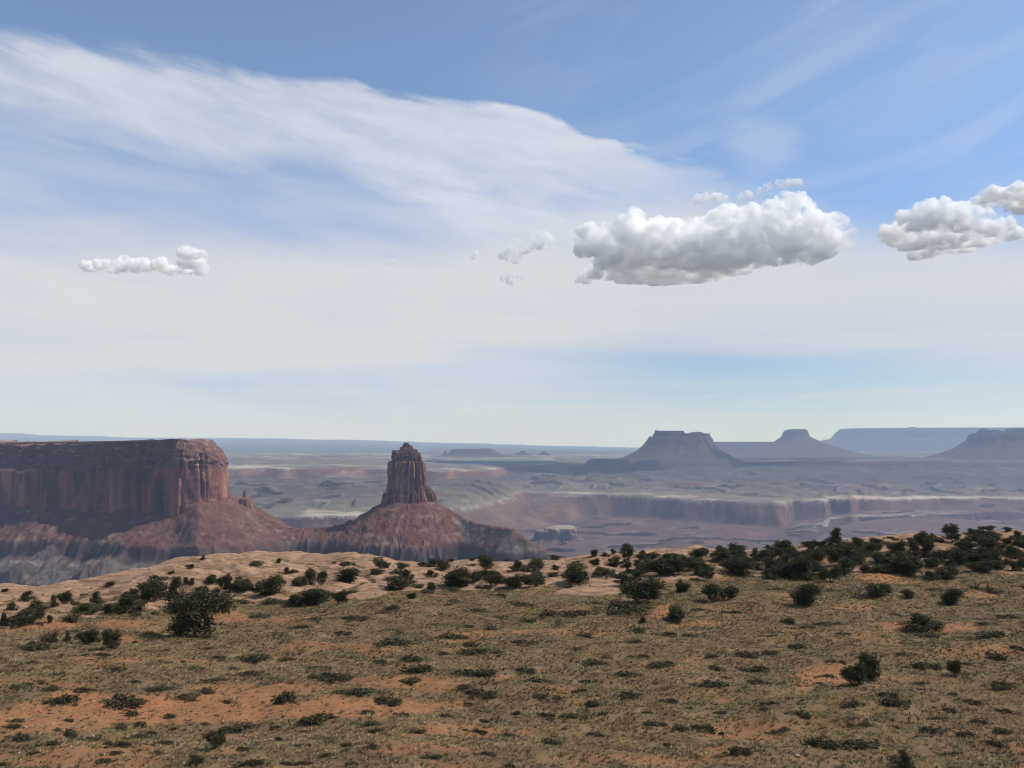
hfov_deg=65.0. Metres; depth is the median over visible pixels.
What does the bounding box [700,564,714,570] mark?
juniper tree
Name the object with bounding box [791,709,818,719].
shrub
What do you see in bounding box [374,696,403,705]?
shrub
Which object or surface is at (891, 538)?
shrub
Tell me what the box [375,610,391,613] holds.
shrub
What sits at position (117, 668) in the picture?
shrub
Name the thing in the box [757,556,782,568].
juniper tree
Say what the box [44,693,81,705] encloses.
shrub
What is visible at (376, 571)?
juniper tree
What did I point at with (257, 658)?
shrub
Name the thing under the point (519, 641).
shrub
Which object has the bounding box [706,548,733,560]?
juniper tree
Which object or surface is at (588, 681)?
shrub
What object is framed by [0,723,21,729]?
shrub
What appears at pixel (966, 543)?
juniper tree
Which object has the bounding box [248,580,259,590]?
juniper tree
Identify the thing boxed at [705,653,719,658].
shrub
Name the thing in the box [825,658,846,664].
shrub
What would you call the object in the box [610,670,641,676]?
shrub
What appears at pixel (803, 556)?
juniper tree
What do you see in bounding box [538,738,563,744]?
shrub
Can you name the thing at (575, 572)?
juniper tree
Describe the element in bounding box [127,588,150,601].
juniper tree
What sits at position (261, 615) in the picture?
shrub
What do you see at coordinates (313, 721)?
shrub
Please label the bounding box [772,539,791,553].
juniper tree
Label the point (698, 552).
juniper tree
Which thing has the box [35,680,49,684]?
shrub
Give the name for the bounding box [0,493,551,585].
talus slope
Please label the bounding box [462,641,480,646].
shrub
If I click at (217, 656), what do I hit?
shrub
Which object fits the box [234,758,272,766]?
shrub
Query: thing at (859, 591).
dead shrub
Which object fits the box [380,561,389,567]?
juniper tree
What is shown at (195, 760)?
juniper tree
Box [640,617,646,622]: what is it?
juniper tree
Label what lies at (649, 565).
juniper tree
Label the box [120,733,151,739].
shrub
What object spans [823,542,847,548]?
juniper tree
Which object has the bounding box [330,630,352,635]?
shrub
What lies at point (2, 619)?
juniper tree
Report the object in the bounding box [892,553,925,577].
juniper tree
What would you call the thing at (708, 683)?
shrub
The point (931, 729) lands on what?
shrub
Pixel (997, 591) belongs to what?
shrub
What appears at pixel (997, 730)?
shrub
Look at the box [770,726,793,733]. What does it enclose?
shrub
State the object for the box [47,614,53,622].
juniper tree
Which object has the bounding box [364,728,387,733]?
shrub
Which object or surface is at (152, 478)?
mesa
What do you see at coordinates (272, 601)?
shrub
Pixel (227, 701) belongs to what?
shrub
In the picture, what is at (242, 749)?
shrub
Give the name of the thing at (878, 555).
juniper tree
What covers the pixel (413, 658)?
shrub
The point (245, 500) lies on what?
rock pinnacle
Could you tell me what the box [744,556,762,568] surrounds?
juniper tree
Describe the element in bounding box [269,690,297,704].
shrub
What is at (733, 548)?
juniper tree
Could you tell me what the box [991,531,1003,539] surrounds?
juniper tree
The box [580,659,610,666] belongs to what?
shrub
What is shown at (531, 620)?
shrub
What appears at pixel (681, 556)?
juniper tree
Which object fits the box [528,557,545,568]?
juniper tree
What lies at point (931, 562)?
juniper tree
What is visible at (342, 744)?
shrub
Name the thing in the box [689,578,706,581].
shrub
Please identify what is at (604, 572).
shrub
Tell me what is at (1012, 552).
juniper tree
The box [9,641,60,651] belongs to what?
shrub
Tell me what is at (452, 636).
shrub
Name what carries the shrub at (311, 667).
on the ground at (217, 564)
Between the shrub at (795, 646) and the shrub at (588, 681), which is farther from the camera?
the shrub at (795, 646)
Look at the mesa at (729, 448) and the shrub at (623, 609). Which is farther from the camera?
the mesa at (729, 448)
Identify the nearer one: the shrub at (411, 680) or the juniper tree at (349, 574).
the shrub at (411, 680)
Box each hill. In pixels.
[662,482,714,487]
[706,529,766,536]
[838,515,1016,531]
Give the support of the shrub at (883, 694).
on the ground at (217, 564)
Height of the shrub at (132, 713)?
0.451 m
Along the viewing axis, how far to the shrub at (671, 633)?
75.26 m
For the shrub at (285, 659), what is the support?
on the ground at (217, 564)
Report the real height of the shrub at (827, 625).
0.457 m
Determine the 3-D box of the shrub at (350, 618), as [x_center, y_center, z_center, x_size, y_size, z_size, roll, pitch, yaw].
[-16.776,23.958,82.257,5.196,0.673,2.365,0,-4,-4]
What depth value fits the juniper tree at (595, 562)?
123.81 m
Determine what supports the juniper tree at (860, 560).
on the ground at (217, 564)
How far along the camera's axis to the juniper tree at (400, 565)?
119.26 m
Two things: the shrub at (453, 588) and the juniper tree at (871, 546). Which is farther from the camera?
the juniper tree at (871, 546)
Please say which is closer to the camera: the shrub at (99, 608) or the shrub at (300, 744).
the shrub at (300, 744)
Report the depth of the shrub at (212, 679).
61.77 m
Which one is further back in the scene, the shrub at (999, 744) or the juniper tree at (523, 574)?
the juniper tree at (523, 574)
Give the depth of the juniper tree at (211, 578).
97.64 m
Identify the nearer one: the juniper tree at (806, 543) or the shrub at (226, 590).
the shrub at (226, 590)
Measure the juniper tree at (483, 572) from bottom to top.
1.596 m
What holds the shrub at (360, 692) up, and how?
on the ground at (217, 564)
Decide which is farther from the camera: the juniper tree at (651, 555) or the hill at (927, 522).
the hill at (927, 522)
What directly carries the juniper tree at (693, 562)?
on the ground at (217, 564)
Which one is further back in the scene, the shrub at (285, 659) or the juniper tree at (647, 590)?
the juniper tree at (647, 590)
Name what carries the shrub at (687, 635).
on the ground at (217, 564)
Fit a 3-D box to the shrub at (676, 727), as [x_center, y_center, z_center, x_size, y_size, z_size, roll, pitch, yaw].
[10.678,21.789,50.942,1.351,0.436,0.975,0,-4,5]
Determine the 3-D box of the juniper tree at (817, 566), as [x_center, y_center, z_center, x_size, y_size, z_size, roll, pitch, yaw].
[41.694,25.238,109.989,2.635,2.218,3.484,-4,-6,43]
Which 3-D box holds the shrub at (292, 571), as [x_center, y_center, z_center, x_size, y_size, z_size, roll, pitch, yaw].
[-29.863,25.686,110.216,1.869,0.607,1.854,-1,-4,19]
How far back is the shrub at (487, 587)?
101.67 m
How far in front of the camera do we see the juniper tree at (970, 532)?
143.83 m
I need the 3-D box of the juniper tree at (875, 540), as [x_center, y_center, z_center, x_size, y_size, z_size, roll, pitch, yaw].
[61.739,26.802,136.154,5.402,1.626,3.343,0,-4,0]
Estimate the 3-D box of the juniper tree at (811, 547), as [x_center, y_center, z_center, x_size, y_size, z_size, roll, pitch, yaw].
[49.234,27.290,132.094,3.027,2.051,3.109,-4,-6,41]
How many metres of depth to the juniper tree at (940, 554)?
123.07 m
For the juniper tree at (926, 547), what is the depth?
125.48 m
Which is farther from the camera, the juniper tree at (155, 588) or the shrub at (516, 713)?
the juniper tree at (155, 588)
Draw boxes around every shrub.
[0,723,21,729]
[4,733,37,742]
[5,718,23,722]
[6,601,19,610]
[7,684,24,689]
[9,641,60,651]
[25,751,41,755]
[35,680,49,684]
[41,632,56,642]
[43,685,63,691]
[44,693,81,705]
[46,740,63,745]
[59,613,80,621]
[61,726,77,736]
[70,601,80,605]
[72,687,97,692]
[79,736,100,740]
[80,652,110,657]
[88,605,105,611]
[94,758,118,762]
[99,694,148,709]
[103,666,127,672]
[104,741,131,747]
[106,751,124,754]
[112,693,135,696]
[113,722,127,730]
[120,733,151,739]
[122,709,143,717]
[130,611,141,616]
[130,721,145,727]
[139,730,156,735]
[142,686,176,692]
[150,750,165,753]
[155,740,173,745]
[158,576,170,579]
[162,713,176,719]
[166,692,198,701]
[189,666,204,670]
[195,677,248,683]
[196,687,216,694]
[202,655,225,660]
[219,699,233,703]
[220,722,272,733]
[223,585,248,592]
[227,669,265,676]
[231,747,254,751]
[234,654,272,662]
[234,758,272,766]
[236,598,254,603]
[249,613,269,617]
[250,560,263,566]
[257,597,284,605]
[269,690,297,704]
[269,725,285,729]
[278,657,295,661]
[279,760,313,765]
[286,625,312,629]
[287,569,299,573]
[295,743,311,746]
[297,711,333,724]
[299,616,323,620]
[304,665,328,668]
[304,714,325,724]
[306,671,335,681]
[313,672,357,683]
[318,753,332,757]
[323,615,372,621]
[328,687,379,696]
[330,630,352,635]
[338,561,354,566]
[338,742,357,746]
[344,761,357,765]
[355,709,374,714]
[359,721,383,726]
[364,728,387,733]
[366,744,380,749]
[369,556,390,565]
[373,637,416,645]
[373,659,391,663]
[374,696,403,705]
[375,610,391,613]
[383,604,401,609]
[386,629,409,639]
[387,568,411,574]
[392,712,409,716]
[397,652,429,661]
[398,677,421,685]
[399,664,432,672]
[409,583,424,588]
[409,729,427,733]
[420,589,435,593]
[420,754,442,759]
[431,633,473,639]
[436,651,449,654]
[437,713,453,717]
[441,586,460,592]
[441,599,459,605]
[447,688,498,698]
[449,668,497,678]
[454,647,502,655]
[457,684,471,689]
[462,607,488,612]
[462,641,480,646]
[462,702,473,706]
[462,728,489,734]
[471,751,492,755]
[475,584,492,589]
[477,719,492,722]
[482,626,497,630]
[488,569,499,575]
[490,593,505,597]
[499,733,523,737]
[504,639,538,644]
[505,601,537,606]
[505,764,520,767]
[510,667,536,673]
[511,711,521,715]
[519,565,540,572]
[519,617,535,623]
[521,677,554,682]
[523,712,555,719]
[530,692,562,701]
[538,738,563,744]
[539,609,562,618]
[546,570,566,577]
[554,612,564,626]
[558,608,600,617]
[558,713,580,718]
[570,688,586,692]
[576,632,591,637]
[578,679,594,683]
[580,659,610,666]
[583,699,602,706]
[583,732,611,737]
[587,601,602,604]
[593,568,615,575]
[594,602,656,615]
[595,566,606,571]
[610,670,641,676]
[614,691,642,699]
[628,639,643,643]
[628,654,649,659]
[629,628,645,633]
[642,662,676,668]
[642,720,667,726]
[651,631,678,636]
[657,660,675,666]
[664,698,678,703]
[670,724,690,731]
[681,633,697,636]
[683,567,694,571]
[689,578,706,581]
[690,608,709,611]
[690,679,733,688]
[690,724,729,734]
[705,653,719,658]
[708,664,725,670]
[712,711,727,714]
[715,746,753,755]
[721,610,741,613]
[734,651,759,657]
[738,665,770,672]
[746,678,774,684]
[759,701,780,704]
[761,572,781,579]
[761,650,777,655]
[766,587,785,590]
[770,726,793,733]
[779,617,795,623]
[787,643,811,649]
[790,626,814,628]
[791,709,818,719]
[794,622,845,626]
[798,734,853,750]
[817,673,836,677]
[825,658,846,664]
[831,631,852,634]
[838,700,866,707]
[839,738,879,749]
[846,722,874,726]
[847,576,870,597]
[862,691,899,697]
[878,696,912,707]
[883,536,899,540]
[893,651,913,656]
[895,661,945,669]
[911,681,929,685]
[913,633,943,637]
[918,725,943,734]
[922,531,939,538]
[926,588,945,590]
[931,537,946,542]
[937,750,975,756]
[938,707,958,712]
[954,699,983,704]
[954,730,985,738]
[962,585,1004,595]
[969,717,993,724]
[973,630,1016,638]
[975,621,998,625]
[980,681,1018,689]
[982,737,1010,747]
[983,651,1008,661]
[992,727,1014,734]
[993,708,1020,713]
[994,614,1023,618]
[999,558,1012,564]
[1000,644,1023,650]
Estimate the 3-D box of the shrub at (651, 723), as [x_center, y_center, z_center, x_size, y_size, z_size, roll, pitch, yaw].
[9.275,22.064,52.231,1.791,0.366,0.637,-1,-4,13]
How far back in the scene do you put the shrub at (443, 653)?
68.86 m
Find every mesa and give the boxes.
[0,439,228,517]
[436,448,516,456]
[714,442,771,454]
[821,427,1023,451]
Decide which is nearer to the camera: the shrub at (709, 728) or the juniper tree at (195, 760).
the juniper tree at (195, 760)
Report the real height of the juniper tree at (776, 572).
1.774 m
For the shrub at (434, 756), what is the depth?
45.21 m
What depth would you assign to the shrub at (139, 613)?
81.27 m
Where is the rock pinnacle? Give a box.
[238,490,255,511]
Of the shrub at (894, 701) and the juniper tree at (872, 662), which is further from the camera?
the juniper tree at (872, 662)
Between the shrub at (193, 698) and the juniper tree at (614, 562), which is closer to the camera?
the shrub at (193, 698)
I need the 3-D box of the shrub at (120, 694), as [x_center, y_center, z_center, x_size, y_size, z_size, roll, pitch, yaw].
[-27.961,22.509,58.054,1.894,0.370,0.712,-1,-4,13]
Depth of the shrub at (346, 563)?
115.17 m
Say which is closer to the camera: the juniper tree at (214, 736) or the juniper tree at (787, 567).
the juniper tree at (214, 736)
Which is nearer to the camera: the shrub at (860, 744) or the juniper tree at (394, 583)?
the shrub at (860, 744)
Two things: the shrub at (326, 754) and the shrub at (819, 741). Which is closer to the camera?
the shrub at (326, 754)
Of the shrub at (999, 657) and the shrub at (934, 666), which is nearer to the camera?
the shrub at (934, 666)
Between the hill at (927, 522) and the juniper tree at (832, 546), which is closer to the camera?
the juniper tree at (832, 546)
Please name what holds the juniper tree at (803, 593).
on the ground at (217, 564)
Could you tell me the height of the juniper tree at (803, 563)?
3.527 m
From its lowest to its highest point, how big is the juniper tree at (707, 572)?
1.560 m
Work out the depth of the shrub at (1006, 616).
83.87 m
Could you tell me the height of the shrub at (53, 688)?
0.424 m
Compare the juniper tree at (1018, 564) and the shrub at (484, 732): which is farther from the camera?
the juniper tree at (1018, 564)
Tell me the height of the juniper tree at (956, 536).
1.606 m
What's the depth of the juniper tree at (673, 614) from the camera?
82.08 m
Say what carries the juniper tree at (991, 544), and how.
on the ground at (217, 564)
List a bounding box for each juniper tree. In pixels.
[0,612,9,626]
[5,608,39,626]
[18,590,38,601]
[22,599,47,619]
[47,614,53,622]
[48,594,58,606]
[50,632,58,642]
[57,590,75,602]
[62,631,71,641]
[69,603,98,614]
[73,627,101,644]
[88,590,106,604]
[101,628,122,648]
[102,603,112,612]
[103,581,115,586]
[108,592,147,613]
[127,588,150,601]
[136,574,169,601]
[159,587,241,637]
[167,576,186,599]
[182,577,194,583]
[185,564,194,567]
[190,754,205,765]
[191,584,209,593]
[203,574,215,583]
[205,726,229,747]
[211,586,220,594]
[214,572,232,589]
[231,576,253,591]
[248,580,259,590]
[255,572,286,595]
[282,595,303,605]
[291,573,307,585]
[291,587,329,605]
[303,567,327,584]
[313,588,332,599]
[331,589,348,603]
[333,566,361,582]
[368,568,386,574]
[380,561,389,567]
[380,575,419,590]
[395,562,409,568]
[399,569,414,579]
[405,592,415,597]
[422,570,438,577]
[426,558,438,566]
[426,581,437,589]
[436,558,451,569]
[440,565,482,587]
[473,568,490,577]
[477,554,494,568]
[482,573,503,584]
[500,574,523,587]
[508,559,527,571]
[514,573,533,584]
[524,568,546,586]
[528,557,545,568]
[547,554,563,559]
[550,564,560,569]
[562,554,591,583]
[588,558,600,565]
[590,549,597,555]
[600,552,610,556]
[607,555,620,566]
[614,571,636,585]
[617,575,665,602]
[618,557,632,567]
[619,543,635,558]
[621,568,635,573]
[631,570,642,576]
[632,557,650,565]
[634,551,660,559]
[635,560,649,570]
[639,554,690,574]
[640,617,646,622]
[654,555,681,574]
[658,553,671,558]
[666,604,687,620]
[675,579,684,591]
[676,582,692,591]
[679,554,689,566]
[687,548,706,557]
[688,556,706,567]
[692,565,704,575]
[698,567,715,576]
[699,582,740,600]
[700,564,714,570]
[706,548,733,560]
[719,555,755,575]
[727,541,747,554]
[734,551,748,558]
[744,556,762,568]
[747,547,762,560]
[756,547,777,559]
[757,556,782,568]
[759,569,774,574]
[765,566,784,577]
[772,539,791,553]
[772,546,797,556]
[776,553,790,562]
[780,559,806,576]
[782,550,804,557]
[786,582,823,605]
[788,557,821,581]
[790,553,814,562]
[800,539,818,546]
[802,544,815,551]
[802,547,823,553]
[804,549,824,561]
[810,560,827,574]
[815,540,826,545]
[817,564,841,581]
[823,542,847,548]
[824,527,850,545]
[828,544,856,565]
[835,557,857,568]
[838,557,857,574]
[839,660,869,684]
[846,537,864,547]
[848,549,868,564]
[856,550,867,557]
[856,650,882,680]
[858,564,886,572]
[859,537,892,545]
[859,542,878,553]
[863,542,882,550]
[864,581,892,596]
[867,551,891,563]
[873,563,899,573]
[878,556,911,571]
[886,539,908,551]
[887,749,915,767]
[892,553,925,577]
[895,612,946,631]
[898,540,925,557]
[899,588,914,598]
[913,531,928,542]
[913,534,933,544]
[918,570,941,580]
[919,541,935,558]
[921,557,942,566]
[927,547,959,561]
[934,566,961,578]
[937,587,966,604]
[939,523,959,535]
[941,557,961,566]
[944,659,962,673]
[945,549,993,562]
[946,533,961,540]
[952,539,976,550]
[953,559,967,564]
[961,528,976,535]
[962,558,996,571]
[967,529,1000,541]
[970,531,999,543]
[973,546,990,559]
[977,525,996,529]
[977,535,1007,552]
[980,548,1004,560]
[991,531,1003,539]
[991,559,1005,568]
[999,546,1023,559]
[1000,537,1012,542]
[1001,527,1013,531]
[1009,530,1023,539]
[1009,557,1023,570]
[1011,537,1023,547]
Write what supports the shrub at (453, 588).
on the ground at (217, 564)
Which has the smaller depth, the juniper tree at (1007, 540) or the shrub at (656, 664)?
the shrub at (656, 664)
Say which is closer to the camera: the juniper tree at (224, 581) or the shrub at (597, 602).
the shrub at (597, 602)
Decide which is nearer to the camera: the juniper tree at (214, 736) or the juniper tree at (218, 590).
the juniper tree at (214, 736)
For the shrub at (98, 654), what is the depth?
66.74 m
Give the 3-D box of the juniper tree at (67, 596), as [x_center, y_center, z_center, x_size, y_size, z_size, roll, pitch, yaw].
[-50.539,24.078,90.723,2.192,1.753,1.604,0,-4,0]
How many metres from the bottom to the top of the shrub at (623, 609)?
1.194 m
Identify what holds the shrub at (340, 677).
on the ground at (217, 564)
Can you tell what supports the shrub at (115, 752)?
on the ground at (217, 564)
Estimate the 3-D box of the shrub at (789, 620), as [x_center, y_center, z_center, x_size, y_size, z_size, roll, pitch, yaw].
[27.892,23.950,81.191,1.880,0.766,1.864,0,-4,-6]
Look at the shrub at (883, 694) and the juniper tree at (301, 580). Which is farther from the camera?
the juniper tree at (301, 580)
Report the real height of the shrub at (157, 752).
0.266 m
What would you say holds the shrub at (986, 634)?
on the ground at (217, 564)
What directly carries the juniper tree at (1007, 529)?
on the ground at (217, 564)
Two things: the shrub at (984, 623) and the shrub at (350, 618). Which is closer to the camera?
the shrub at (984, 623)
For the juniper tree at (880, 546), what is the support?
on the ground at (217, 564)
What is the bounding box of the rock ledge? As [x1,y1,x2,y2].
[530,525,577,544]
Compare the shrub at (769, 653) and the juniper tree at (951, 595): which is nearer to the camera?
the shrub at (769, 653)
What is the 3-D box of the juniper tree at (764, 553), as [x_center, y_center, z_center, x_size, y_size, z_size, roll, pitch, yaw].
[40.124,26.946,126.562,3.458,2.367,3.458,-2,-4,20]
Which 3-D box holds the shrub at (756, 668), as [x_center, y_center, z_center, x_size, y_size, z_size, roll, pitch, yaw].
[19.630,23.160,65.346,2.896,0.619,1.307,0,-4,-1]
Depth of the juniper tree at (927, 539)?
137.17 m
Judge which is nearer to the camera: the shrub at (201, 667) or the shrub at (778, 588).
the shrub at (201, 667)
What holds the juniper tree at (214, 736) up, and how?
on the ground at (217, 564)
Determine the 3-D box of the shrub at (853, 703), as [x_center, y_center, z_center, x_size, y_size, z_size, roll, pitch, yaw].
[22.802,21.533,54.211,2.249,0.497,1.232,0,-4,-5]
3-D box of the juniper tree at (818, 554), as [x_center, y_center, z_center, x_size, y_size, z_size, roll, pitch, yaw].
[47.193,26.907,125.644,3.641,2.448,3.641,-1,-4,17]
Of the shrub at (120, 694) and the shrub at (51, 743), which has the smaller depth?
the shrub at (51, 743)
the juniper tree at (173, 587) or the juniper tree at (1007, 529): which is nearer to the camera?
the juniper tree at (173, 587)
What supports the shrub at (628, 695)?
on the ground at (217, 564)
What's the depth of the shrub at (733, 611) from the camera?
84.63 m
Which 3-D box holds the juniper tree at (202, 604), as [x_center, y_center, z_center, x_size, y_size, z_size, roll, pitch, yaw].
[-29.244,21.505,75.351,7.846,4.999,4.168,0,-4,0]
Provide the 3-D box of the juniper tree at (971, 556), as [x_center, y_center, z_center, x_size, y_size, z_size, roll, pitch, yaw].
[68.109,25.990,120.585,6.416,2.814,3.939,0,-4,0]
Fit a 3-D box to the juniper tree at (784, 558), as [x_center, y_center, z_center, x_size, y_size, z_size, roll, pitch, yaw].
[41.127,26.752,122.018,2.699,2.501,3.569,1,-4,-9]
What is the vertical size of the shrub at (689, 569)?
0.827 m
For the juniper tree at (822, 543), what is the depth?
147.00 m
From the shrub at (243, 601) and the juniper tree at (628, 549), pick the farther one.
the juniper tree at (628, 549)
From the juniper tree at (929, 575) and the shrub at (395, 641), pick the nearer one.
the shrub at (395, 641)
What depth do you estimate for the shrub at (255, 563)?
114.83 m
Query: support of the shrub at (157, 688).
on the ground at (217, 564)
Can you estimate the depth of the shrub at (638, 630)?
77.30 m
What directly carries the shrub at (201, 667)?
on the ground at (217, 564)
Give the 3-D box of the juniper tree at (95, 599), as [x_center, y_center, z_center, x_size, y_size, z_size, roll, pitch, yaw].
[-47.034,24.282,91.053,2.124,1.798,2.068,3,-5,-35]
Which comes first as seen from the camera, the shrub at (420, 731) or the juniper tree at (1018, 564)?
the shrub at (420, 731)
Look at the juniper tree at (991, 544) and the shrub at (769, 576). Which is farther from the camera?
the juniper tree at (991, 544)
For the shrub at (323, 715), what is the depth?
53.22 m
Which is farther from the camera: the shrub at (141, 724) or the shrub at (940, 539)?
the shrub at (940, 539)
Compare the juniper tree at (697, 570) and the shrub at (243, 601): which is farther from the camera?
the juniper tree at (697, 570)
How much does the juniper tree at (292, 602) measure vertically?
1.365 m
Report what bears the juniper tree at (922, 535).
on the ground at (217, 564)
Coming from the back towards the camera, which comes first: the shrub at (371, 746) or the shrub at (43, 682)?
the shrub at (43, 682)
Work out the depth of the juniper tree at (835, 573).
103.15 m
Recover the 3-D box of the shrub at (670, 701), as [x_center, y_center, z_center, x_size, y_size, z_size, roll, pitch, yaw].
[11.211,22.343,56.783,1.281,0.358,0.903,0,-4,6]
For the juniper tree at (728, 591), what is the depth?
91.33 m
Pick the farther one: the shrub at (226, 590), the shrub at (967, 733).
the shrub at (226, 590)
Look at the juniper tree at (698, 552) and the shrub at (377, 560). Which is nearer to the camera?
the shrub at (377, 560)
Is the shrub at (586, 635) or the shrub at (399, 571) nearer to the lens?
the shrub at (586, 635)
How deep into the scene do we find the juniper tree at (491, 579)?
102.80 m
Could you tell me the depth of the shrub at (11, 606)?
85.12 m
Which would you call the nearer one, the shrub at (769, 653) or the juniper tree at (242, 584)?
the shrub at (769, 653)
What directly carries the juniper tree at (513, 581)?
on the ground at (217, 564)
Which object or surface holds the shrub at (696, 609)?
on the ground at (217, 564)
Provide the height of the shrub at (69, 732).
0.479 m
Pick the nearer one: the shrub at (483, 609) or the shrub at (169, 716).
the shrub at (169, 716)
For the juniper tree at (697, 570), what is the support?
on the ground at (217, 564)
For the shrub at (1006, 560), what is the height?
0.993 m
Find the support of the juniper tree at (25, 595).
on the ground at (217, 564)
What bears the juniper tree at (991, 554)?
on the ground at (217, 564)
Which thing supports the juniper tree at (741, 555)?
on the ground at (217, 564)
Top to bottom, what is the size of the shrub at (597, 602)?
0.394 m
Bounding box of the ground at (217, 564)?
[0,529,1023,767]
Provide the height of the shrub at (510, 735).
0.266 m
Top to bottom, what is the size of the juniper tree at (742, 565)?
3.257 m
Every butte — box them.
[514,451,530,454]
[537,451,549,454]
[570,430,745,471]
[731,429,868,455]
[924,428,1023,459]
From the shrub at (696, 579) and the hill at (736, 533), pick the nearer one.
the shrub at (696, 579)
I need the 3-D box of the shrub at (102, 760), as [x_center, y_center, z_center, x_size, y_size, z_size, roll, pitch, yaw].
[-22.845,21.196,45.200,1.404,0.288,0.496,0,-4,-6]
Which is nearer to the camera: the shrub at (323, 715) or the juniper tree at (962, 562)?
the shrub at (323, 715)
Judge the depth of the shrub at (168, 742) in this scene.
49.19 m
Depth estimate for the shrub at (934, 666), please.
65.60 m
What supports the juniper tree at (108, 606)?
on the ground at (217, 564)
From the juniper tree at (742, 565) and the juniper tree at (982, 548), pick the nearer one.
the juniper tree at (742, 565)
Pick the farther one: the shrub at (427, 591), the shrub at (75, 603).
the shrub at (427, 591)
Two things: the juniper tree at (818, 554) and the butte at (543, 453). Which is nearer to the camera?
the juniper tree at (818, 554)
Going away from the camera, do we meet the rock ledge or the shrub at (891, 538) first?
the shrub at (891, 538)
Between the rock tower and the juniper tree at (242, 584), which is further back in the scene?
the rock tower
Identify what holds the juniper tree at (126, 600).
on the ground at (217, 564)
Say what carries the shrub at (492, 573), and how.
on the ground at (217, 564)
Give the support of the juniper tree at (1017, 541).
on the ground at (217, 564)
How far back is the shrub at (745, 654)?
68.92 m
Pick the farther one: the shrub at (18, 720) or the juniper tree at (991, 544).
the juniper tree at (991, 544)
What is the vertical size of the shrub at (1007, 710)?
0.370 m
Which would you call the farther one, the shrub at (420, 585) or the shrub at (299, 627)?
the shrub at (420, 585)
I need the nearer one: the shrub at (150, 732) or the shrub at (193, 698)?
the shrub at (150, 732)
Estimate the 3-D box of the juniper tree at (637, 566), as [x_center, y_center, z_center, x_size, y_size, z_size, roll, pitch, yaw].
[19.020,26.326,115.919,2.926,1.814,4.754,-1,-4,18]
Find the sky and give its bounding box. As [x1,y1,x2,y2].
[0,0,1023,447]
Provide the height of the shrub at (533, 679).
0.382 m
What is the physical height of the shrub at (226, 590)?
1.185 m
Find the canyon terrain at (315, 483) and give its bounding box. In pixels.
[0,433,1023,558]
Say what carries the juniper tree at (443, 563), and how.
on the ground at (217, 564)
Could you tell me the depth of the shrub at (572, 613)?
83.91 m
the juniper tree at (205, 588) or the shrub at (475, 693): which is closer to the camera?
the shrub at (475, 693)
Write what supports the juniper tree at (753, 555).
on the ground at (217, 564)
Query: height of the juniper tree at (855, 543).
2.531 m
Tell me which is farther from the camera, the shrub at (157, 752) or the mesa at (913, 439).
the mesa at (913, 439)
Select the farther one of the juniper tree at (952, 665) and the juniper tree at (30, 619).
the juniper tree at (30, 619)
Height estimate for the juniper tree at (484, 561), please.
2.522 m
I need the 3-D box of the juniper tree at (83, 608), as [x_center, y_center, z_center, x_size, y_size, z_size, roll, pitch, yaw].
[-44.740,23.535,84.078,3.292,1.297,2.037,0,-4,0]
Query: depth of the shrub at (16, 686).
59.04 m
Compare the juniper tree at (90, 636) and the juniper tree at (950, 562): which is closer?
the juniper tree at (90, 636)
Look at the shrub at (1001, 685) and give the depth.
59.22 m
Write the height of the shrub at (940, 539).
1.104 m
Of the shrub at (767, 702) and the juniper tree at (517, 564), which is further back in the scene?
the juniper tree at (517, 564)
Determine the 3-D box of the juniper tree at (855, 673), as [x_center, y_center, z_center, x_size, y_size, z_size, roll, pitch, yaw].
[25.222,21.416,59.456,2.266,2.126,1.659,0,-4,0]
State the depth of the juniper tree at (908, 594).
93.25 m
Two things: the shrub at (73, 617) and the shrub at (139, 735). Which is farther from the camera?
the shrub at (73, 617)
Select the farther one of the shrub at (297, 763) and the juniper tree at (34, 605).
the juniper tree at (34, 605)
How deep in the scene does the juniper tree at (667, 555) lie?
118.00 m
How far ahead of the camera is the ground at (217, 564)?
62.89 m
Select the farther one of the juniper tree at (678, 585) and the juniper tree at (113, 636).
the juniper tree at (678, 585)
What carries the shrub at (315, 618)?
on the ground at (217, 564)
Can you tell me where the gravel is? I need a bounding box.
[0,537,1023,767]
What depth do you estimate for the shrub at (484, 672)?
61.05 m
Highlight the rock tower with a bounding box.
[381,443,437,504]
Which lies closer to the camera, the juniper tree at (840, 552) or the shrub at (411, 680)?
the shrub at (411, 680)
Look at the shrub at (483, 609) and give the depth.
85.49 m
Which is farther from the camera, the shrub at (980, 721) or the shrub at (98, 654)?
the shrub at (98, 654)
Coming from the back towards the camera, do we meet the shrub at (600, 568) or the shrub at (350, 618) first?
the shrub at (600, 568)
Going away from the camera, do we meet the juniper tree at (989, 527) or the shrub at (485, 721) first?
the shrub at (485, 721)
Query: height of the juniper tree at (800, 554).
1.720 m
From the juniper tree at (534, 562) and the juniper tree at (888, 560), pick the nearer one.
the juniper tree at (888, 560)
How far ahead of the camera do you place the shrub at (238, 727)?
52.73 m
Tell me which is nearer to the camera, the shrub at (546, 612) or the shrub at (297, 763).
the shrub at (297, 763)
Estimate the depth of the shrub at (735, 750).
46.15 m
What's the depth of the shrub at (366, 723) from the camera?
51.36 m
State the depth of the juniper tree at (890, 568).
111.01 m

